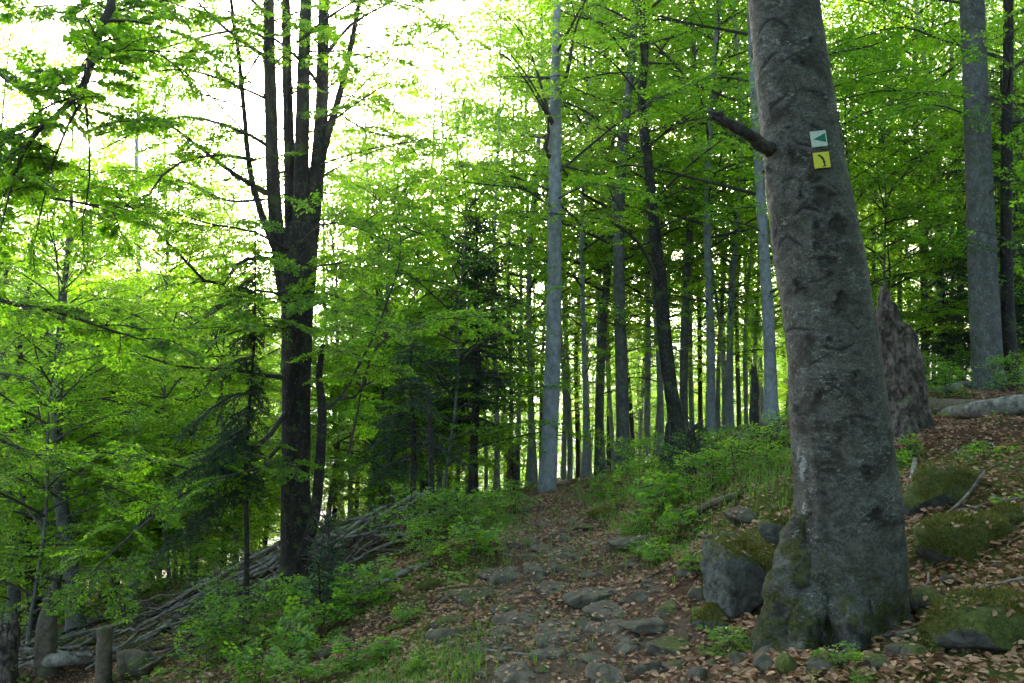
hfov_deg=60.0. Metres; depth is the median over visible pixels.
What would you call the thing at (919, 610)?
stone
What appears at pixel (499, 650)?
stone
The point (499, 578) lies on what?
stone
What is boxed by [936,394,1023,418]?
fallen log
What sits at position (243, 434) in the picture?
spruce tree
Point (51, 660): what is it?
fallen log
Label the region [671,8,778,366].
beech tree
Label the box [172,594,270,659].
fallen branch
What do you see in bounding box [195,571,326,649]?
shrub
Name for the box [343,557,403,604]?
shrub
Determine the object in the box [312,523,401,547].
fallen branch
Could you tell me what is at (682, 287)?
beech tree
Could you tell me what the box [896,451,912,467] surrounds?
seedling
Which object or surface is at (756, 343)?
beech tree
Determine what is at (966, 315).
young beech
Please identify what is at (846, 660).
stone
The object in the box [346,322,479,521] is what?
spruce tree
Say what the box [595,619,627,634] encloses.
stone
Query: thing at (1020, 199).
beech tree
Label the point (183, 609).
fallen branch
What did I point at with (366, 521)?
fallen branch
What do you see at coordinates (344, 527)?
fallen branch
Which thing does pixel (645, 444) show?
shrub
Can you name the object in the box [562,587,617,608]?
stone
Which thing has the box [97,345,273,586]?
young beech
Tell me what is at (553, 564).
stone
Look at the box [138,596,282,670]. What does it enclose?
fallen branch
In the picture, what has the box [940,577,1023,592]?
fallen branch
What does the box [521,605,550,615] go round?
stone
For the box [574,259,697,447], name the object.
beech tree
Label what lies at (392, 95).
beech tree
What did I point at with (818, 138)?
trail marker
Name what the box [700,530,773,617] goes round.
boulder
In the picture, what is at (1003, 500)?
fallen branch
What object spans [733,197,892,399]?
young beech
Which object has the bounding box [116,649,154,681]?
rock
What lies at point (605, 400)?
beech tree
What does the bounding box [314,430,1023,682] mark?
grass
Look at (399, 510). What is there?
fallen branch
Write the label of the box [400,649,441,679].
seedling
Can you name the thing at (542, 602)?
stone
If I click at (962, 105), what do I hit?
beech tree
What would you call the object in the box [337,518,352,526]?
fallen branch
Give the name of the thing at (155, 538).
young beech
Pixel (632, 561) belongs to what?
fallen branch
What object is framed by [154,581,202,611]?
fallen branch
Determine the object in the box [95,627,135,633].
fallen branch
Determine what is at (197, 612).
fallen branch
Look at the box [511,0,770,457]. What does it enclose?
beech tree
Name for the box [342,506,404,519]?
fallen branch
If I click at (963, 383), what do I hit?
fallen log
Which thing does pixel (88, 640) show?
fallen branch
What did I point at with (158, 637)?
fallen branch
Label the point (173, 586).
shrub
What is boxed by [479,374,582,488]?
young beech
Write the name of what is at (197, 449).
young beech
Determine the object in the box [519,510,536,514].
stone
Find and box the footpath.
[457,476,749,682]
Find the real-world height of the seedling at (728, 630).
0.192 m
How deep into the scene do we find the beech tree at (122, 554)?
20.49 m
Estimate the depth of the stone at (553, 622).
6.04 m
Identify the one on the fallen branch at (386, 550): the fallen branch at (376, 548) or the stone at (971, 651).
the fallen branch at (376, 548)
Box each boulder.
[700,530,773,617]
[903,464,980,518]
[913,515,1022,562]
[923,591,1023,651]
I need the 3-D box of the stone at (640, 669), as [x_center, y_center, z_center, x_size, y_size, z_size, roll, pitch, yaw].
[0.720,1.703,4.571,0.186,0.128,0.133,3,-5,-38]
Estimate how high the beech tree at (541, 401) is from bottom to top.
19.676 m
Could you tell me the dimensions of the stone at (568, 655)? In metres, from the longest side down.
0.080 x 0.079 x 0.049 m
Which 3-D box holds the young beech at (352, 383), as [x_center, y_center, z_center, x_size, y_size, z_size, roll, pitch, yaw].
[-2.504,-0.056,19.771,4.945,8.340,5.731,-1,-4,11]
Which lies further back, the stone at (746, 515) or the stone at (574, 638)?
the stone at (746, 515)
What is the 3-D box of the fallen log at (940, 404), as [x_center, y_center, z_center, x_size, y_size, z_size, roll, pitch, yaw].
[5.544,0.832,11.215,0.350,0.261,2.829,-1,-4,10]
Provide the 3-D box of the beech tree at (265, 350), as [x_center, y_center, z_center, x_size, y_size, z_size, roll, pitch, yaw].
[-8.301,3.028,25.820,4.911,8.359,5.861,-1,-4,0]
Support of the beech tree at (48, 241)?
on the ground at (688, 582)
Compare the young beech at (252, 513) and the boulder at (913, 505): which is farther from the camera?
the young beech at (252, 513)
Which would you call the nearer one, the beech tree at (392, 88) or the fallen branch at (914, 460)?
the fallen branch at (914, 460)
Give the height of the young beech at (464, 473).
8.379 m
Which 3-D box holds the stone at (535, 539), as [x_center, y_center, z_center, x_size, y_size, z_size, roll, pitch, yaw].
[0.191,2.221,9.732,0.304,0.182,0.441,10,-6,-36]
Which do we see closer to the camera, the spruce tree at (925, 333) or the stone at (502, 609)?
the stone at (502, 609)
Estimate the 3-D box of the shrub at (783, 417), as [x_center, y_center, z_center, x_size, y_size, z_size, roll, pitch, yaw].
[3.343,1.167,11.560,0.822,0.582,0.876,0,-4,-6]
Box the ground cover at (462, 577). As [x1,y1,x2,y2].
[0,369,1023,682]
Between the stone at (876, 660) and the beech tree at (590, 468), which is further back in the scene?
the beech tree at (590, 468)
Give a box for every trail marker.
[809,130,827,147]
[813,151,830,168]
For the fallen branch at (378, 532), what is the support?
on the ground at (688, 582)
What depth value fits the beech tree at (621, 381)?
19.01 m
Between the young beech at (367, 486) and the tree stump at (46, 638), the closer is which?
the tree stump at (46, 638)
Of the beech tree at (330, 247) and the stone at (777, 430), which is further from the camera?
the beech tree at (330, 247)
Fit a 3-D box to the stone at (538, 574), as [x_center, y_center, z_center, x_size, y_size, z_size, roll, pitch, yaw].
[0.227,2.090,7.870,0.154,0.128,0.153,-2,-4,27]
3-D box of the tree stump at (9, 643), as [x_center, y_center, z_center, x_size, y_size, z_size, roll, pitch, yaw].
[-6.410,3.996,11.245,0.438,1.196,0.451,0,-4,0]
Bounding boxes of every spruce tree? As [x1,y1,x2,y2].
[122,197,276,625]
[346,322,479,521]
[380,196,541,502]
[903,237,970,386]
[919,64,1023,381]
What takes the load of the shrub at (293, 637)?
on the ground at (688, 582)
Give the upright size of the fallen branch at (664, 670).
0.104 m
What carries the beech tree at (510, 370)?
on the ground at (688, 582)
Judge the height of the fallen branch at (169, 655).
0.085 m
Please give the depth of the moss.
5.09 m
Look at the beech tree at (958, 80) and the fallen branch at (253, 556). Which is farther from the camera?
the beech tree at (958, 80)
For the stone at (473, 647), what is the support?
on the ground at (688, 582)
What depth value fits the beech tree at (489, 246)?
37.92 m
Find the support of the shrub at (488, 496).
on the ground at (688, 582)
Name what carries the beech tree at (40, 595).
on the ground at (688, 582)
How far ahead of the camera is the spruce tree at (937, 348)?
17.67 m
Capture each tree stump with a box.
[0,608,19,682]
[32,583,60,677]
[95,625,112,682]
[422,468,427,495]
[509,446,519,490]
[660,416,680,463]
[749,363,759,439]
[876,280,935,441]
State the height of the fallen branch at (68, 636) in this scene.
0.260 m
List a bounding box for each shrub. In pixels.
[128,570,184,601]
[150,604,253,679]
[161,554,213,587]
[174,587,295,669]
[177,563,253,624]
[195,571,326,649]
[212,533,258,561]
[219,638,295,682]
[236,606,328,663]
[268,588,354,650]
[270,573,320,613]
[320,562,371,604]
[323,576,387,625]
[331,448,439,519]
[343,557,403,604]
[353,479,454,544]
[386,515,455,564]
[395,483,485,546]
[417,487,497,536]
[432,514,505,564]
[463,486,529,526]
[483,476,543,514]
[586,473,621,500]
[593,434,654,479]
[606,454,676,500]
[611,431,682,481]
[617,509,652,534]
[628,471,694,517]
[644,450,729,505]
[646,429,722,468]
[650,502,710,542]
[672,442,745,497]
[683,423,748,464]
[697,430,780,479]
[724,421,790,467]
[739,409,790,449]
[894,434,925,456]
[922,352,966,387]
[926,361,983,398]
[931,343,970,384]
[974,350,1023,392]
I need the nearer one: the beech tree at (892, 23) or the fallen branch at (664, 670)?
the fallen branch at (664, 670)
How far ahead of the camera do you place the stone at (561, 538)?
9.70 m
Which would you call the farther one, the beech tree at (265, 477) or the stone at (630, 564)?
the beech tree at (265, 477)
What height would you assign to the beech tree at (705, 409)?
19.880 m
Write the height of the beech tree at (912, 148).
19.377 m
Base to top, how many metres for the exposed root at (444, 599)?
0.185 m
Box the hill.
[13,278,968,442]
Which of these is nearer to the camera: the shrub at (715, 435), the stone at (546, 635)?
the stone at (546, 635)
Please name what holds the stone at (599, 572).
on the footpath
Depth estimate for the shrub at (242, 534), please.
17.89 m
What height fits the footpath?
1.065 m
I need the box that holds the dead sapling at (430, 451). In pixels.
[427,388,434,520]
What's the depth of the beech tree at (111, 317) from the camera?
41.89 m
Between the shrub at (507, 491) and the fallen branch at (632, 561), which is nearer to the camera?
the fallen branch at (632, 561)
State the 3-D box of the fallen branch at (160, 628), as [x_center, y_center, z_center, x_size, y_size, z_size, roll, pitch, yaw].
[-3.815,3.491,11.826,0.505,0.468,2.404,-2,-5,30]
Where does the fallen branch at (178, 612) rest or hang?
on the ground at (688, 582)
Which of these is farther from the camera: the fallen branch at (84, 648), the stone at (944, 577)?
the fallen branch at (84, 648)
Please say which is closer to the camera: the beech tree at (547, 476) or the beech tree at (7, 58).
the beech tree at (547, 476)
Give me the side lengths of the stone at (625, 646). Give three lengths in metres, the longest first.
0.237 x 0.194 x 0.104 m
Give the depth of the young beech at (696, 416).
49.67 m
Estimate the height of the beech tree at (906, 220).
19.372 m
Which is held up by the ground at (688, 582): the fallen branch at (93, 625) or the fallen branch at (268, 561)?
the fallen branch at (93, 625)
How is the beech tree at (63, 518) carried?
on the ground at (688, 582)
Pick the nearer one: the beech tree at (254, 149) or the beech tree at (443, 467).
the beech tree at (443, 467)
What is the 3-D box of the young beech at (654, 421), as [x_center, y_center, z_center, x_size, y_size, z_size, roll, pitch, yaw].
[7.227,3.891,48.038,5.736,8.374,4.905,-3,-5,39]
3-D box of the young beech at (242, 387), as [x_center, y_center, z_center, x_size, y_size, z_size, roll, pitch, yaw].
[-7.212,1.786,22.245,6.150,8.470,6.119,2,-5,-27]
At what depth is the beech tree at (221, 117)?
31.40 m
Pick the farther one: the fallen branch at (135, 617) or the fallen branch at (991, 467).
the fallen branch at (135, 617)
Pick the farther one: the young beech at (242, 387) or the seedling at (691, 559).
the young beech at (242, 387)
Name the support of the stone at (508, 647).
on the footpath
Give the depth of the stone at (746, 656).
4.16 m
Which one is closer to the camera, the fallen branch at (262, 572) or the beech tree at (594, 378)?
the fallen branch at (262, 572)
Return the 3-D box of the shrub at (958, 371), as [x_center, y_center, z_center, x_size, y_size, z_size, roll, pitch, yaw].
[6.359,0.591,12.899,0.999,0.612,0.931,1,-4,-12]
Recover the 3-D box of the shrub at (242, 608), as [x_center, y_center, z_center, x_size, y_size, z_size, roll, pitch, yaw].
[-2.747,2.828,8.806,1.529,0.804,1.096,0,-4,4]
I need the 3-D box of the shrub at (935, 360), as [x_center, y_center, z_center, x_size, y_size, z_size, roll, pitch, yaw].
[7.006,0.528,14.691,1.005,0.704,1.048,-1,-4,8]
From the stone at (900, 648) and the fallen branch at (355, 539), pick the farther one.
the fallen branch at (355, 539)
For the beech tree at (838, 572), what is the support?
on the ground at (688, 582)
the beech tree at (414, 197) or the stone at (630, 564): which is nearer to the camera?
the stone at (630, 564)
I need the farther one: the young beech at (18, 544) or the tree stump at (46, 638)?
the young beech at (18, 544)
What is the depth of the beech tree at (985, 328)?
14.93 m
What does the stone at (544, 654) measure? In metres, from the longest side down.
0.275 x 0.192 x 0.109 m
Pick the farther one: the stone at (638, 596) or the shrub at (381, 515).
the shrub at (381, 515)
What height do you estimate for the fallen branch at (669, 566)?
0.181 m
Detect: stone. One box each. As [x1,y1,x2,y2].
[205,623,227,640]
[418,578,440,589]
[424,628,462,643]
[427,615,462,628]
[442,639,466,650]
[453,590,490,605]
[462,626,474,631]
[466,644,489,654]
[476,568,503,581]
[476,671,488,677]
[481,638,502,648]
[485,625,514,635]
[488,570,523,584]
[489,604,515,613]
[491,611,539,626]
[493,661,534,682]
[494,656,506,662]
[495,634,507,638]
[496,648,506,654]
[497,534,537,547]
[498,644,513,649]
[504,565,516,570]
[508,590,531,594]
[517,586,527,589]
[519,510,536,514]
[519,534,540,544]
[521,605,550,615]
[522,553,537,556]
[522,562,542,571]
[526,566,547,573]
[528,570,546,579]
[528,648,567,659]
[530,544,553,552]
[531,616,544,622]
[532,628,560,640]
[533,581,571,594]
[535,665,549,672]
[536,619,568,629]
[537,522,555,527]
[537,600,547,605]
[538,639,551,647]
[545,563,558,572]
[547,626,575,643]
[547,643,558,647]
[548,547,572,556]
[550,551,570,562]
[554,564,578,571]
[558,536,573,540]
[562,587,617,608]
[563,524,576,530]
[563,553,583,559]
[564,517,580,523]
[566,653,577,660]
[567,635,581,641]
[568,616,595,629]
[568,659,578,663]
[574,522,597,530]
[578,571,595,578]
[578,651,611,663]
[582,600,626,622]
[584,620,601,632]
[585,662,632,682]
[588,642,598,648]
[589,508,617,519]
[590,541,599,546]
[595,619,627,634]
[596,570,605,574]
[602,545,611,550]
[606,535,654,550]
[613,640,641,653]
[615,631,640,641]
[617,617,668,635]
[618,598,627,603]
[623,665,634,669]
[626,562,637,567]
[630,590,650,601]
[633,660,661,677]
[645,636,690,655]
[653,600,677,617]
[657,654,668,660]
[661,660,684,669]
[676,568,697,577]
[686,666,707,680]
[687,585,703,599]
[689,605,732,630]
[691,606,699,615]
[705,659,715,667]
[724,507,756,525]
[727,431,749,442]
[728,651,747,667]
[741,653,749,662]
[753,653,774,671]
[758,517,786,543]
[760,423,785,437]
[775,652,797,675]
[807,654,833,675]
[831,652,849,663]
[863,653,888,671]
[884,641,928,660]
[895,632,905,640]
[908,586,941,611]
[916,563,924,568]
[916,608,925,617]
[940,575,956,584]
[960,648,975,653]
[995,504,1023,526]
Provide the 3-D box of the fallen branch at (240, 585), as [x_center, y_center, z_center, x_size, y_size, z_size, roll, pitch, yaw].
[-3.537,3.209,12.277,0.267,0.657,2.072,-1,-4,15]
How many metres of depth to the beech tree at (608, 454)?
28.77 m
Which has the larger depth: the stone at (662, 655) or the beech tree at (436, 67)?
the beech tree at (436, 67)
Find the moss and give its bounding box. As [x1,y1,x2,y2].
[204,459,1023,641]
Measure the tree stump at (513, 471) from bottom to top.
1.330 m
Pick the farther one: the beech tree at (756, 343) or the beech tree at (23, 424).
the beech tree at (756, 343)
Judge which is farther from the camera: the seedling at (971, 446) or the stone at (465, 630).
the seedling at (971, 446)
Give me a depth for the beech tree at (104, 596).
33.03 m
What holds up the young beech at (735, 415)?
on the ground at (688, 582)
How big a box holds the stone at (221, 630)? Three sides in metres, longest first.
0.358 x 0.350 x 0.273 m
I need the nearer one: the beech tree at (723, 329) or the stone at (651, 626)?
the stone at (651, 626)
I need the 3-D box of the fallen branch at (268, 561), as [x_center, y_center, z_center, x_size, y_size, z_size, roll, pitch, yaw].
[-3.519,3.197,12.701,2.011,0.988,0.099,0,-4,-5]
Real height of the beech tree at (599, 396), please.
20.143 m
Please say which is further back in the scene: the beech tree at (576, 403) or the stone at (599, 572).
the beech tree at (576, 403)
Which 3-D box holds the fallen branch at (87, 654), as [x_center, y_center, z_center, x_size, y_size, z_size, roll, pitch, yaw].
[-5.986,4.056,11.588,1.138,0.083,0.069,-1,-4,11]
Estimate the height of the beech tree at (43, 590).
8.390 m
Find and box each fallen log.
[18,649,121,667]
[20,614,118,647]
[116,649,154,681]
[344,561,432,594]
[346,552,388,578]
[927,380,970,393]
[928,398,979,414]
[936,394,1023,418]
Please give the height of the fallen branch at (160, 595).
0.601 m
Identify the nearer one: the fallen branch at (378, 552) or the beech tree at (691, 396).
the fallen branch at (378, 552)
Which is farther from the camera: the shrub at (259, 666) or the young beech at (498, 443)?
the young beech at (498, 443)
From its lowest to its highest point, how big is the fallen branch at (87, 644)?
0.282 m
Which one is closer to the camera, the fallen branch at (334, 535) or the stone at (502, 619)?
the stone at (502, 619)
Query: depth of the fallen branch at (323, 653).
7.06 m
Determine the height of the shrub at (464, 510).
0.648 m
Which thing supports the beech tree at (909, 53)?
on the ground at (688, 582)
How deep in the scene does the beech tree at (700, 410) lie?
26.88 m
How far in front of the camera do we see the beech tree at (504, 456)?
42.02 m
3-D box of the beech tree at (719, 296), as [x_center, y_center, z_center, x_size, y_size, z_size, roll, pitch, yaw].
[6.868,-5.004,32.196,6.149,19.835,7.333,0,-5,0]
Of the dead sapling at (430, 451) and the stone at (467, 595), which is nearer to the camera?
the stone at (467, 595)
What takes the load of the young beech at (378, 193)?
on the ground at (688, 582)
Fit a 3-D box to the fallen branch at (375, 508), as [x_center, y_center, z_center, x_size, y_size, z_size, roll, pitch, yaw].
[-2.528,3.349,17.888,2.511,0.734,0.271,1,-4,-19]
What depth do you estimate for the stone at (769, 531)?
6.15 m
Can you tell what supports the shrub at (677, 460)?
on the ground at (688, 582)
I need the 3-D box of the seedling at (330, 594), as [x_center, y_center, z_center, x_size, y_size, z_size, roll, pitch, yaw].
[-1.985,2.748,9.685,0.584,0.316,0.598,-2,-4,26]
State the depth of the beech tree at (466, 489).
36.80 m
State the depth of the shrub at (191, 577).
15.72 m
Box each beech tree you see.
[0,0,107,620]
[0,0,241,529]
[0,0,517,625]
[0,3,124,532]
[0,138,262,636]
[0,197,76,614]
[0,231,190,634]
[0,237,190,635]
[0,262,192,617]
[0,345,122,621]
[0,429,92,621]
[1,35,187,613]
[11,75,176,600]
[11,175,98,355]
[19,265,263,598]
[35,35,240,599]
[40,137,201,400]
[50,0,280,583]
[54,197,163,595]
[113,68,238,580]
[118,192,241,579]
[139,305,312,569]
[154,121,282,574]
[162,148,283,567]
[183,349,329,559]
[184,102,281,423]
[192,157,472,524]
[200,309,366,551]
[240,76,446,521]
[259,61,396,521]
[264,7,482,510]
[265,95,378,518]
[274,198,509,503]
[309,56,447,427]
[311,123,413,518]
[312,187,407,516]
[313,144,377,508]
[314,65,431,512]
[334,68,448,499]
[341,115,447,485]
[351,7,486,501]
[366,0,690,484]
[387,45,519,498]
[398,42,562,488]
[401,0,753,492]
[401,91,525,493]
[412,0,652,487]
[415,53,517,493]
[425,0,734,476]
[425,0,767,471]
[427,0,588,491]
[433,93,560,490]
[436,0,692,478]
[439,41,577,488]
[443,51,546,454]
[444,0,625,483]
[449,0,693,477]
[449,116,569,490]
[452,0,641,461]
[452,0,669,479]
[453,228,538,480]
[454,206,537,489]
[461,237,538,488]
[462,0,743,475]
[463,2,594,486]
[472,0,766,448]
[475,0,668,475]
[493,11,731,472]
[497,79,653,478]
[498,9,703,471]
[501,1,722,468]
[504,0,750,454]
[504,314,560,484]
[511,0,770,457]
[514,0,910,439]
[514,195,640,472]
[514,327,582,477]
[515,78,676,462]
[518,0,775,422]
[520,287,595,477]
[521,203,655,467]
[524,7,716,459]
[540,0,974,423]
[551,0,837,442]
[559,225,704,456]
[559,318,656,466]
[570,5,725,458]
[574,0,772,431]
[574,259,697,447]
[577,48,727,453]
[584,0,756,433]
[586,1,898,429]
[590,115,752,416]
[595,1,750,398]
[606,0,776,435]
[611,0,778,430]
[629,3,881,424]
[630,58,780,426]
[635,0,874,427]
[655,9,867,422]
[664,3,775,438]
[666,5,769,385]
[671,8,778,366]
[673,52,784,402]
[678,20,786,422]
[687,0,850,365]
[704,0,914,653]
[715,12,786,422]
[722,0,999,328]
[726,10,886,421]
[740,164,786,411]
[750,0,952,362]
[760,3,998,365]
[821,0,955,293]
[821,0,1023,378]
[823,0,1018,326]
[824,0,1023,385]
[824,0,1023,390]
[825,0,1023,383]
[826,7,913,302]
[827,0,955,321]
[831,2,961,259]
[836,0,944,324]
[838,0,1023,378]
[839,0,1019,378]
[839,1,1023,254]
[840,0,1002,326]
[865,1,997,373]
[883,9,1023,287]
[891,0,1022,334]
[947,1,1023,371]
[989,0,1023,227]
[1009,151,1023,206]
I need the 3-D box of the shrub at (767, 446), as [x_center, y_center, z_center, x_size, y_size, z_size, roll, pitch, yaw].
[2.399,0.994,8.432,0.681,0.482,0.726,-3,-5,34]
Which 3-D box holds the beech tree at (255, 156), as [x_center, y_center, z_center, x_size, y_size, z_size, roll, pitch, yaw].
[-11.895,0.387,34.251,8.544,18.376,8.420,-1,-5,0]
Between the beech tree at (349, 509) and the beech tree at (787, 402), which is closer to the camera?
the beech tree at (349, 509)
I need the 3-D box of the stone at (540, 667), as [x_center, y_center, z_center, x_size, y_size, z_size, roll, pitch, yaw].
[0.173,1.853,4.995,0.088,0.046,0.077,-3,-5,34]
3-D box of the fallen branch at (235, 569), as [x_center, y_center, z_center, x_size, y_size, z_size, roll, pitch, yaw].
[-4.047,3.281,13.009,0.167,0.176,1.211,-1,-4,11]
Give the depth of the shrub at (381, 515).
11.52 m
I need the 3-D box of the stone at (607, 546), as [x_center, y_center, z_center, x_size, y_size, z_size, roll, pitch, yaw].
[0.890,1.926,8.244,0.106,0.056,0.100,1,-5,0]
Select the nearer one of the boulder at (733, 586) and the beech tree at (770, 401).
the boulder at (733, 586)
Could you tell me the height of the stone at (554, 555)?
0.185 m
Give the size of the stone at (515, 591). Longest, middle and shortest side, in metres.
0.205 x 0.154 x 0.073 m
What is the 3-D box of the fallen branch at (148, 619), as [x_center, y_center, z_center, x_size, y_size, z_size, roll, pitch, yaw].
[-4.564,3.627,12.703,2.226,0.962,0.265,1,-4,-19]
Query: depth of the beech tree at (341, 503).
33.09 m
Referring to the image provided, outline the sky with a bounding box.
[0,0,1023,327]
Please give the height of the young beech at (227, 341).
8.298 m
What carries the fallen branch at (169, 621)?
on the ground at (688, 582)
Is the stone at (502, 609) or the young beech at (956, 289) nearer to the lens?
the stone at (502, 609)
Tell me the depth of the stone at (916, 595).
4.53 m
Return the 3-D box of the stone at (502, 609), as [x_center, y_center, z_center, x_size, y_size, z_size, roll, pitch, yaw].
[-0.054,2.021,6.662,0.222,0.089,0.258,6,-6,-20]
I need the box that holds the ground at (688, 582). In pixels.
[18,384,1023,682]
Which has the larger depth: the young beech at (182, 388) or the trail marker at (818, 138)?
the young beech at (182, 388)
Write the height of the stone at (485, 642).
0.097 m
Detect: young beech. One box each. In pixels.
[0,102,243,655]
[0,157,312,591]
[0,235,190,602]
[0,273,130,611]
[0,288,231,582]
[0,366,62,607]
[20,375,199,602]
[32,378,208,599]
[42,190,315,587]
[56,249,323,578]
[69,159,379,561]
[79,291,265,582]
[86,248,354,568]
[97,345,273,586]
[100,266,277,583]
[157,361,278,570]
[210,319,362,551]
[236,139,489,507]
[237,116,542,506]
[265,155,506,508]
[310,58,614,507]
[314,181,536,491]
[323,442,434,510]
[344,401,400,505]
[363,442,464,501]
[380,287,541,503]
[386,380,493,493]
[407,385,506,489]
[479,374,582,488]
[522,412,573,486]
[524,395,593,477]
[574,367,655,465]
[581,351,664,464]
[593,344,688,456]
[630,318,741,452]
[653,294,782,431]
[676,320,763,431]
[693,330,748,430]
[703,307,786,426]
[715,283,787,427]
[721,7,1023,379]
[722,20,1023,366]
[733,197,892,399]
[857,0,1023,357]
[866,78,1023,368]
[895,38,1023,358]
[904,192,1022,378]
[908,179,1023,379]
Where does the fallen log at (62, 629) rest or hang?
on the ground at (688, 582)
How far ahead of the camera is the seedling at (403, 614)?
7.15 m
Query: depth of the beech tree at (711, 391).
19.55 m
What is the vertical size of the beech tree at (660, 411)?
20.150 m
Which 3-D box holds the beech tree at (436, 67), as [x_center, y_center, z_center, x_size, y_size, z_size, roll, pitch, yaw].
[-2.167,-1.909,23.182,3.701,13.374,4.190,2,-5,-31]
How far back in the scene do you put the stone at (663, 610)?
5.62 m
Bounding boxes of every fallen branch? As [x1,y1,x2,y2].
[13,605,172,666]
[18,631,80,655]
[18,635,96,665]
[18,642,96,661]
[18,644,81,652]
[18,647,93,657]
[19,650,64,658]
[20,614,159,646]
[23,641,116,663]
[28,608,134,646]
[57,604,125,646]
[79,570,221,653]
[79,613,131,650]
[85,601,158,614]
[85,621,158,669]
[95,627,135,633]
[105,588,190,607]
[111,560,262,636]
[112,634,154,648]
[112,637,187,661]
[113,589,201,635]
[114,607,179,629]
[127,554,275,633]
[127,603,164,618]
[128,590,173,625]
[133,584,243,627]
[134,587,278,648]
[138,589,265,639]
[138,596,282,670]
[140,554,251,647]
[143,562,259,620]
[147,652,193,659]
[151,605,200,636]
[152,603,188,619]
[153,647,204,652]
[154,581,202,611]
[155,611,227,659]
[156,594,212,627]
[166,543,278,605]
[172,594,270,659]
[172,608,224,620]
[178,564,279,605]
[179,591,240,601]
[181,624,248,667]
[188,555,269,612]
[200,555,279,593]
[200,575,265,610]
[207,571,259,612]
[216,559,252,577]
[222,540,279,588]
[229,490,420,601]
[229,559,279,597]
[231,561,279,569]
[235,529,337,578]
[235,537,324,571]
[239,514,379,578]
[243,548,279,566]
[249,505,383,588]
[254,504,388,576]
[261,523,392,587]
[276,511,401,586]
[276,511,415,603]
[299,496,398,578]
[306,517,387,581]
[311,494,491,583]
[312,489,427,564]
[312,511,427,558]
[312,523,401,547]
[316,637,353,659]
[317,526,422,536]
[328,508,445,555]
[328,516,376,558]
[337,488,447,521]
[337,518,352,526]
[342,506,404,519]
[344,613,359,635]
[345,510,457,563]
[346,546,419,555]
[353,507,411,545]
[372,590,454,620]
[487,649,528,654]
[612,546,663,573]
[630,563,680,583]
[658,646,742,671]
[882,628,915,637]
[906,457,916,487]
[924,561,934,586]
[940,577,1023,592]
[947,471,984,512]
[950,497,1023,510]
[975,460,1010,474]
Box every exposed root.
[435,587,506,604]
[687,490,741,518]
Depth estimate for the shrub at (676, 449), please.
12.90 m
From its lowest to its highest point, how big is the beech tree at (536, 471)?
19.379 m
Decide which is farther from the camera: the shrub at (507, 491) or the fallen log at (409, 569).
the shrub at (507, 491)
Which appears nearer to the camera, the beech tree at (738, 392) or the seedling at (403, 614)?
the seedling at (403, 614)
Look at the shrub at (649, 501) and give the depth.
8.64 m
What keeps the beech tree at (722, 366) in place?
on the ground at (688, 582)
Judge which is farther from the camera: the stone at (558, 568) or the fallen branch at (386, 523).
the fallen branch at (386, 523)
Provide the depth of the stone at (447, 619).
6.51 m
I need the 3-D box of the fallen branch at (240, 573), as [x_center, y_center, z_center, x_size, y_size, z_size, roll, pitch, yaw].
[-4.290,3.504,12.368,1.922,0.987,0.424,2,-5,-28]
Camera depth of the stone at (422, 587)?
8.25 m
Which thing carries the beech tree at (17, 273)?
on the ground at (688, 582)
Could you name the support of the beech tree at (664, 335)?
on the ground at (688, 582)
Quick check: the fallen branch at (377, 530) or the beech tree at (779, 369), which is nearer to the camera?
the fallen branch at (377, 530)
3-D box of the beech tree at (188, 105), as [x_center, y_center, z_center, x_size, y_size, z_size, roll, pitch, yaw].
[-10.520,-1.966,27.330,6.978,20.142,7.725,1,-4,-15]
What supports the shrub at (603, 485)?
on the ground at (688, 582)
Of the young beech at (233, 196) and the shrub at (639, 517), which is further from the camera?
the young beech at (233, 196)
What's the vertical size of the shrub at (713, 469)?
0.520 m
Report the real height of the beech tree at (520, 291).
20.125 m
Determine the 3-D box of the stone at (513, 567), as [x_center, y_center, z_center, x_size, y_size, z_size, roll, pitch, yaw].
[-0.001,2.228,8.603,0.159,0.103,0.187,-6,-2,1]
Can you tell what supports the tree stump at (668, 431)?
on the ground at (688, 582)
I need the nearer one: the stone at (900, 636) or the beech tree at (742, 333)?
the stone at (900, 636)
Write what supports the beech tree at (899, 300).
on the ground at (688, 582)
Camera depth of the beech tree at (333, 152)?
23.72 m
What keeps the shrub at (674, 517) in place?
on the ground at (688, 582)
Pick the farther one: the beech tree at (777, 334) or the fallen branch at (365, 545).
the beech tree at (777, 334)
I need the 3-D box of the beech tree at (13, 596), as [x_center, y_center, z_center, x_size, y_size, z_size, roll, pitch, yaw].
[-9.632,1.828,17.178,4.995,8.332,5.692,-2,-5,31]
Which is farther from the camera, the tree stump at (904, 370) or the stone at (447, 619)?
the tree stump at (904, 370)
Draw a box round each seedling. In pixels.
[261,649,335,682]
[307,579,354,606]
[321,634,383,674]
[356,633,403,666]
[382,601,428,628]
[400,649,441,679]
[618,540,650,559]
[630,539,659,554]
[640,541,679,566]
[673,548,702,572]
[695,624,749,659]
[806,640,875,674]
[848,669,879,682]
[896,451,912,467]
[929,642,951,653]
[954,440,1020,462]
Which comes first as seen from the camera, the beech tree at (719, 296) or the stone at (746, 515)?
the stone at (746, 515)
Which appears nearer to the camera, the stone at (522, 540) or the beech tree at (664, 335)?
the stone at (522, 540)
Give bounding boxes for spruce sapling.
[297,466,360,629]
[657,370,718,481]

